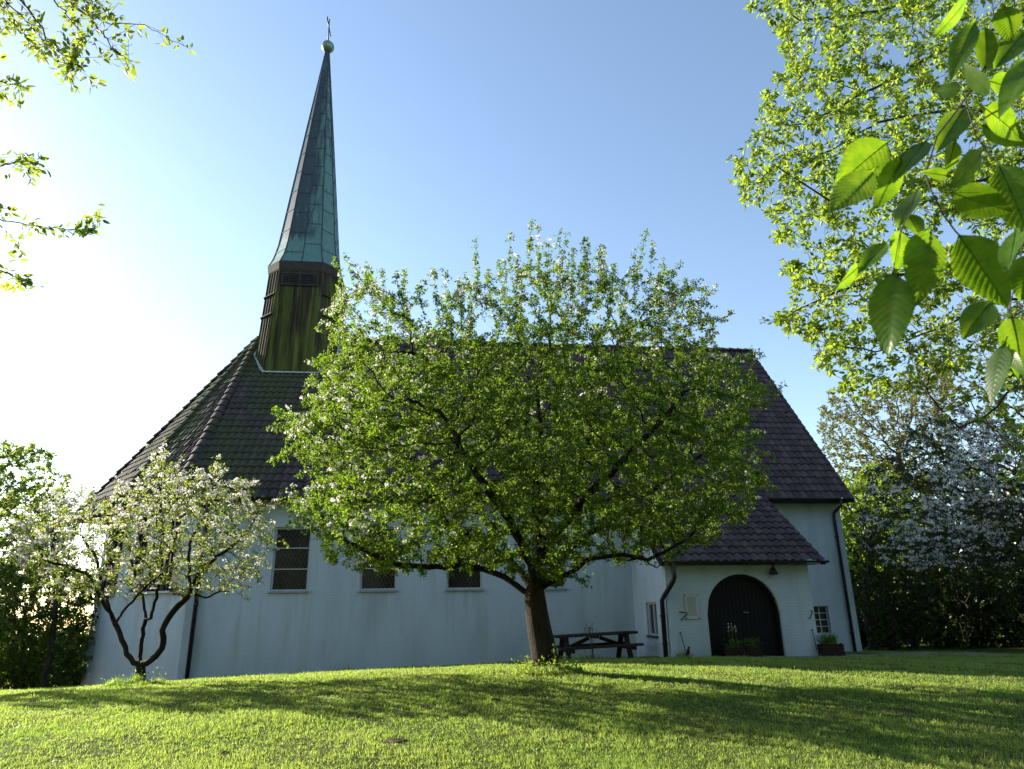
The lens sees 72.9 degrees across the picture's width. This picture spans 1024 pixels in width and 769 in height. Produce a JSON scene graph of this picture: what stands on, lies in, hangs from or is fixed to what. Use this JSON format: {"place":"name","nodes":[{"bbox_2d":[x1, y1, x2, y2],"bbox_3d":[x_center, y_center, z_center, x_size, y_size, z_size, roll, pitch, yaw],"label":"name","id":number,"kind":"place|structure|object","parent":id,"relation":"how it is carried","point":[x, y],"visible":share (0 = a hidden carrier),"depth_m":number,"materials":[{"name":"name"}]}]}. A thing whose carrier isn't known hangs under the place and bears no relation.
{"place":"outdoors","nodes":[
{"label":"outdoors","id":0,"kind":"place"},
{"bbox_2d":[0,640,1023,768],"bbox_3d":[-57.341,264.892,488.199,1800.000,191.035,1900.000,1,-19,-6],"label":"ground","id":1,"kind":"structure","parent":0,"point":[1007,648],"depth_m":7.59,"materials":[{"name":"green plant"}]},
{"bbox_2d":[0,596,11,674],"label":"shrub","id":2,"kind":"object","parent":1,"relation":"on","point":[5,624],"visible":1,"depth_m":21.19,"materials":[{"name":"green plant"}]},
{"bbox_2d":[0,439,72,590],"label":"broadleaf tree","id":3,"kind":"object","parent":1,"relation":"on","point":[9,501],"visible":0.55,"depth_m":30.48,"materials":[{"name":"green plant"}]},
{"bbox_2d":[0,620,72,689],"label":"shrub","id":4,"kind":"object","parent":1,"relation":"on","point":[63,684],"visible":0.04,"depth_m":26.88,"materials":[{"name":"green plant"}]},
{"bbox_2d":[2,484,97,687],"bbox_3d":[-16.004,6.812,23.524,4.253,6.988,2.406,-14,-23,35],"label":"apple tree","id":5,"kind":"object","parent":1,"relation":"on","point":[48,662],"visible":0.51,"depth_m":23.52,"materials":[{"name":"green plant"}]},
{"bbox_2d":[0,554,101,689],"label":"shrub","id":6,"kind":"object","parent":1,"relation":"on","point":[24,661],"visible":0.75,"depth_m":23.66,"materials":[{"name":"green plant"}]},
{"bbox_2d":[34,629,87,686],"bbox_3d":[-17.485,11.699,28.540,4.822,3.725,3.736,1,-19,-6],"label":"shrub","id":7,"kind":"object","parent":1,"relation":"on","point":[70,685],"visible":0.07,"depth_m":27.60,"materials":[{"name":"green plant"}]},
{"bbox_2d":[0,0,195,294],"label":"cherry tree","id":8,"kind":"object","parent":1,"relation":"on","point":[70,59],"visible":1,"depth_m":4.98,"materials":[{"name":"green plant"}]},
{"bbox_2d":[98,667,166,687],"bbox_3d":[-6.817,5.274,12.465,1.149,0.367,0.852,1,-19,-6],"label":"weed patch","id":9,"kind":"object","parent":1,"relation":"on","point":[134,681],"visible":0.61,"depth_m":12.36,"materials":[{"name":"green plant"}]},
{"bbox_2d":[0,437,288,679],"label":"apple tree","id":10,"kind":"object","parent":1,"relation":"on","point":[160,570],"visible":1,"depth_m":12.96,"materials":[{"name":"white plant"}]},
{"bbox_2d":[219,751,229,754],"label":"soil patch","id":11,"kind":"object","parent":1,"relation":"on","point":[223,752],"visible":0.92,"depth_m":6.22,"materials":[{"name":"brown soil"}]},
{"bbox_2d":[327,658,360,671],"bbox_3d":[-4.931,8.187,20.145,1.040,0.485,0.728,1,-19,-6],"label":"weed patch","id":12,"kind":"object","parent":1,"relation":"on","point":[339,668],"visible":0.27,"depth_m":20.07,"materials":[{"name":"green plant"}]},
{"bbox_2d":[384,738,407,742],"bbox_3d":[-1.130,3.473,6.758,0.285,0.036,0.183,1,-19,-6],"label":"soil patch","id":13,"kind":"object","parent":1,"relation":"on","point":[396,740],"visible":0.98,"depth_m":6.75,"materials":[{"name":"brown soil"}]},
{"bbox_2d":[72,17,861,685],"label":"church","id":14,"kind":"structure","parent":1,"relation":"on","point":[774,575],"depth_m":21.49,"materials":[{"name":"paint"}]},
{"bbox_2d":[94,525,124,597],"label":"choir window","id":15,"kind":"structure","parent":14,"relation":"in","point":[115,543],"depth_m":24.27,"materials":[{"name":"black glass"}]},
{"bbox_2d":[123,511,185,594],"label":"choir window","id":16,"kind":"structure","parent":14,"relation":"in","point":[163,589],"depth_m":21.89,"materials":[{"name":"black glass"}]},
{"bbox_2d":[267,525,311,592],"bbox_3d":[-6.723,5.305,21.146,1.260,2.015,0.200,1,-19,-6],"label":"window","id":17,"kind":"structure","parent":14,"relation":"in","point":[290,571],"depth_m":21.18,"materials":[{"name":"black glass"}]},
{"bbox_2d":[357,525,400,591],"bbox_3d":[-4.099,5.358,21.425,1.260,2.015,0.200,1,-19,-6],"label":"window","id":18,"kind":"structure","parent":14,"relation":"in","point":[369,582],"depth_m":21.30,"materials":[{"name":"black glass"}]},
{"bbox_2d":[445,525,484,590],"bbox_3d":[-1.484,5.411,21.703,1.260,2.015,0.200,1,-19,-6],"label":"window","id":19,"kind":"structure","parent":14,"relation":"in","point":[461,580],"depth_m":21.56,"materials":[{"name":"black glass"}]},
{"bbox_2d":[530,527,567,589],"bbox_3d":[1.131,5.465,21.981,1.260,2.015,0.200,1,-19,-6],"label":"window","id":20,"kind":"structure","parent":14,"relation":"in","point":[551,587],"depth_m":21.98,"materials":[{"name":"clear glass"}]},
{"bbox_2d":[646,602,658,637],"bbox_3d":[4.065,6.771,19.957,0.180,0.965,1.040,1,-19,-6],"label":"window","id":21,"kind":"structure","parent":14,"relation":"in","point":[651,605],"depth_m":20.15,"materials":[{"name":"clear glass"}]},
{"bbox_2d":[707,574,783,656],"bbox_3d":[6.277,6.335,18.922,2.070,2.225,0.140,1,-19,-6],"label":"door","id":22,"kind":"structure","parent":14,"relation":"in","point":[743,601],"depth_m":18.96,"materials":[{"name":"black wood"}]},
{"bbox_2d":[813,606,829,633],"bbox_3d":[9.927,7.589,22.373,0.540,0.840,0.060,1,-19,-6],"label":"window","id":23,"kind":"structure","parent":14,"relation":"in","point":[821,618],"depth_m":22.37,"materials":[{"name":"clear glass"}]},
{"bbox_2d":[265,217,787,668],"bbox_3d":[0.704,0.507,13.167,10.756,9.301,6.194,1,-19,-6],"label":"apple tree","id":24,"kind":"object","parent":1,"relation":"on","point":[537,526],"visible":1,"depth_m":11.89,"materials":[{"name":"green plant"}]},
{"bbox_2d":[511,654,583,675],"bbox_3d":[0.582,4.636,11.518,1.259,0.372,0.919,1,-19,-6],"label":"weed patch","id":25,"kind":"object","parent":1,"relation":"on","point":[563,669],"visible":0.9,"depth_m":11.32,"materials":[{"name":"green plant"}]},
{"bbox_2d":[549,643,558,669],"bbox_3d":[0.685,4.521,11.466,0.134,0.467,0.183,13,-23,-36],"label":"sapling","id":26,"kind":"object","parent":1,"relation":"on","point":[554,647],"visible":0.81,"depth_m":11.48,"materials":[{"name":"green plant"}]},
{"bbox_2d":[571,651,602,658],"bbox_3d":[2.134,7.858,20.100,0.982,0.323,0.704,1,-19,-6],"label":"weed patch","id":27,"kind":"object","parent":1,"relation":"on","point":[587,656],"visible":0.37,"depth_m":20.01,"materials":[{"name":"green plant"}]},
{"bbox_2d":[581,622,598,657],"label":"weed","id":28,"kind":"object","parent":1,"relation":"on","point":[591,637],"visible":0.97,"depth_m":18.55,"materials":[{"name":"green plant"}]},
{"bbox_2d":[553,631,643,658],"bbox_3d":[2.299,7.328,19.338,2.322,0.822,1.625,2,-19,-9],"label":"picnic table","id":29,"kind":"object","parent":1,"relation":"on","point":[569,650],"visible":0.78,"depth_m":19.16,"materials":[{"name":"brown wood"}]},
{"bbox_2d":[676,645,693,656],"bbox_3d":[4.479,7.002,18.165,0.524,0.365,0.376,7,-20,-22],"label":"weed patch","id":30,"kind":"object","parent":1,"relation":"on","point":[682,654],"visible":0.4,"depth_m":18.11,"materials":[{"name":"green plant"}]},
{"bbox_2d":[685,646,689,659],"bbox_3d":[3.976,6.076,15.704,0.123,0.284,0.110,-13,-22,33],"label":"bird","id":31,"kind":"object","parent":1,"relation":"on","point":[687,652],"visible":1,"depth_m":15.68},
{"bbox_2d":[723,623,747,656],"bbox_3d":[5.850,6.705,18.172,0.647,0.860,0.463,4,-19,-15],"label":"planter","id":32,"kind":"object","parent":1,"relation":"on","point":[734,649],"visible":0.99,"depth_m":17.99,"materials":[{"name":"brown wood"}]},
{"bbox_2d":[849,567,859,602],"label":"shrub","id":33,"kind":"object","parent":1,"relation":"on","point":[851,571],"visible":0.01,"depth_m":33.17,"materials":[{"name":"green plant"}]},
{"bbox_2d":[840,492,898,598],"bbox_3d":[16.759,9.179,34.839,5.894,9.072,3.634,1,-19,-6],"label":"shrub","id":34,"kind":"object","parent":1,"relation":"on","point":[861,577],"visible":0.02,"depth_m":34.55,"materials":[{"name":"green plant"}]},
{"bbox_2d":[853,593,892,648],"bbox_3d":[14.990,10.689,30.950,4.331,3.011,3.746,-6,-19,14],"label":"shrub","id":35,"kind":"object","parent":1,"relation":"on","point":[863,638],"visible":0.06,"depth_m":30.10,"materials":[{"name":"green plant"}]},
{"bbox_2d":[724,0,1023,485],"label":"tree","id":36,"kind":"object","parent":1,"relation":"on","point":[840,113],"visible":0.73,"depth_m":8.03,"materials":[{"name":"green plant"}]},
{"bbox_2d":[839,462,922,649],"bbox_3d":[16.092,7.312,30.177,5.923,8.075,3.272,15,-24,-40],"label":"broadleaf tree","id":37,"kind":"object","parent":1,"relation":"on","point":[846,521],"visible":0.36,"depth_m":29.85,"materials":[{"name":"green plant"}]},
{"bbox_2d":[817,355,958,643],"bbox_3d":[20.031,5.464,35.671,10.760,15.168,5.505,10,-21,-30],"label":"broadleaf tree","id":38,"kind":"object","parent":1,"relation":"on","point":[864,444],"visible":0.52,"depth_m":35.58,"materials":[{"name":"green plant"}]},
{"bbox_2d":[848,532,941,649],"bbox_3d":[15.057,8.143,27.171,5.487,4.675,2.928,16,-25,-41],"label":"shrub","id":39,"kind":"object","parent":1,"relation":"on","point":[896,627],"visible":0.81,"depth_m":26.52,"materials":[{"name":"green plant"}]},
{"bbox_2d":[839,460,953,638],"bbox_3d":[19.309,8.403,35.524,9.226,9.635,4.700,5,-19,-17],"label":"broadleaf tree","id":40,"kind":"object","parent":1,"relation":"on","point":[882,505],"visible":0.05,"depth_m":34.88,"materials":[{"name":"green plant"}]},
{"bbox_2d":[887,667,906,669],"bbox_3d":[7.101,5.246,12.790,0.351,0.042,0.398,-11,-21,27],"label":"soil patch","id":41,"kind":"object","parent":1,"relation":"on","point":[893,668],"visible":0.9,"depth_m":12.76,"materials":[{"name":"brown soil"}]},
{"bbox_2d":[893,709,915,712],"bbox_3d":[4.757,3.971,8.445,0.287,0.045,0.197,-5,-19,11],"label":"soil patch","id":42,"kind":"object","parent":1,"relation":"on","point":[905,710],"visible":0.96,"depth_m":8.41,"materials":[{"name":"brown soil"}]},
{"bbox_2d":[858,522,957,644],"bbox_3d":[20.258,9.807,35.157,5.686,7.587,3.928,1,-19,-6],"label":"shrub","id":43,"kind":"object","parent":1,"relation":"on","point":[946,552],"visible":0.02,"depth_m":34.51,"materials":[{"name":"green plant"}]},
{"bbox_2d":[850,404,1023,573],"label":"hawthorn tree","id":44,"kind":"object","parent":1,"relation":"on","point":[976,527],"visible":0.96,"depth_m":22.92,"materials":[{"name":"grey plant"}]},
{"bbox_2d":[874,564,1000,646],"bbox_3d":[19.063,9.978,31.166,5.183,4.229,3.792,1,-19,-6],"label":"shrub","id":45,"kind":"object","parent":1,"relation":"on","point":[940,622],"visible":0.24,"depth_m":30.66,"materials":[{"name":"green plant"}]},
{"bbox_2d":[897,460,1022,642],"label":"broadleaf tree","id":46,"kind":"object","parent":1,"relation":"on","point":[976,473],"visible":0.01,"depth_m":38.05,"materials":[{"name":"green plant"}]},
{"bbox_2d":[904,296,1023,517],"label":"broadleaf tree","id":47,"kind":"object","parent":1,"relation":"on","point":[943,392],"visible":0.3,"depth_m":33.66,"materials":[{"name":"green plant"}]},
{"bbox_2d":[917,476,1023,643],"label":"shrub","id":48,"kind":"object","parent":1,"relation":"on","point":[945,527],"visible":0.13,"depth_m":34.61,"materials":[{"name":"green plant"}]},
{"bbox_2d":[923,549,1019,648],"bbox_3d":[18.708,8.808,28.401,3.153,4.180,5.758,-17,-24,40],"label":"shrub","id":49,"kind":"object","parent":1,"relation":"on","point":[968,616],"visible":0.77,"depth_m":27.79,"materials":[{"name":"green plant"}]},
{"bbox_2d":[939,596,1017,645],"bbox_3d":[20.865,10.795,31.448,4.018,2.644,3.784,-7,-19,19],"label":"shrub","id":50,"kind":"object","parent":1,"relation":"on","point":[994,638],"visible":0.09,"depth_m":30.44,"materials":[{"name":"green plant"}]},
{"bbox_2d":[961,466,1023,592],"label":"broadleaf tree","id":51,"kind":"object","parent":1,"relation":"on","point":[1016,489],"visible":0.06,"depth_m":36.69,"materials":[{"name":"green plant"}]},
{"bbox_2d":[964,562,1023,644],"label":"shrub","id":52,"kind":"object","parent":1,"relation":"on","point":[1018,591],"visible":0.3,"depth_m":30.31,"materials":[{"name":"green plant"}]},
{"bbox_2d":[994,556,1023,646],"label":"shrub","id":53,"kind":"object","parent":1,"relation":"on","point":[1012,622],"visible":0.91,"depth_m":26.55,"materials":[{"name":"green plant"}]},
{"bbox_2d":[0,0,1023,649],"label":"sky","id":54,"kind":"structure","parent":0,"point":[456,122],"materials":[{"name":"blue"}]},
{"bbox_2d":[763,652,1022,657],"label":"path","id":55,"kind":"structure","parent":0,"point":[926,653],"depth_m":19.76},
{"bbox_2d":[742,637,762,656],"bbox_3d":[6.273,6.901,18.219,0.605,0.514,0.533,-3,-18,6],"label":"planter","id":56,"kind":"object","parent":55,"relation":"on","point":[752,649],"visible":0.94,"depth_m":18.01,"materials":[{"name":"brown wood"}]},
{"bbox_2d":[814,631,845,655],"bbox_3d":[8.497,6.983,18.686,0.745,0.690,0.546,1,-19,-6],"label":"planter","id":57,"kind":"object","parent":55,"relation":"on","point":[825,648],"visible":0.94,"depth_m":18.53,"materials":[{"name":"brown wood"}]},
{"bbox_2d":[829,0,1023,406],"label":"hornbeam branch","id":58,"kind":"object","parent":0,"point":[991,270],"visible":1,"depth_m":1.20,"materials":[{"name":"green plant"}]}
]}

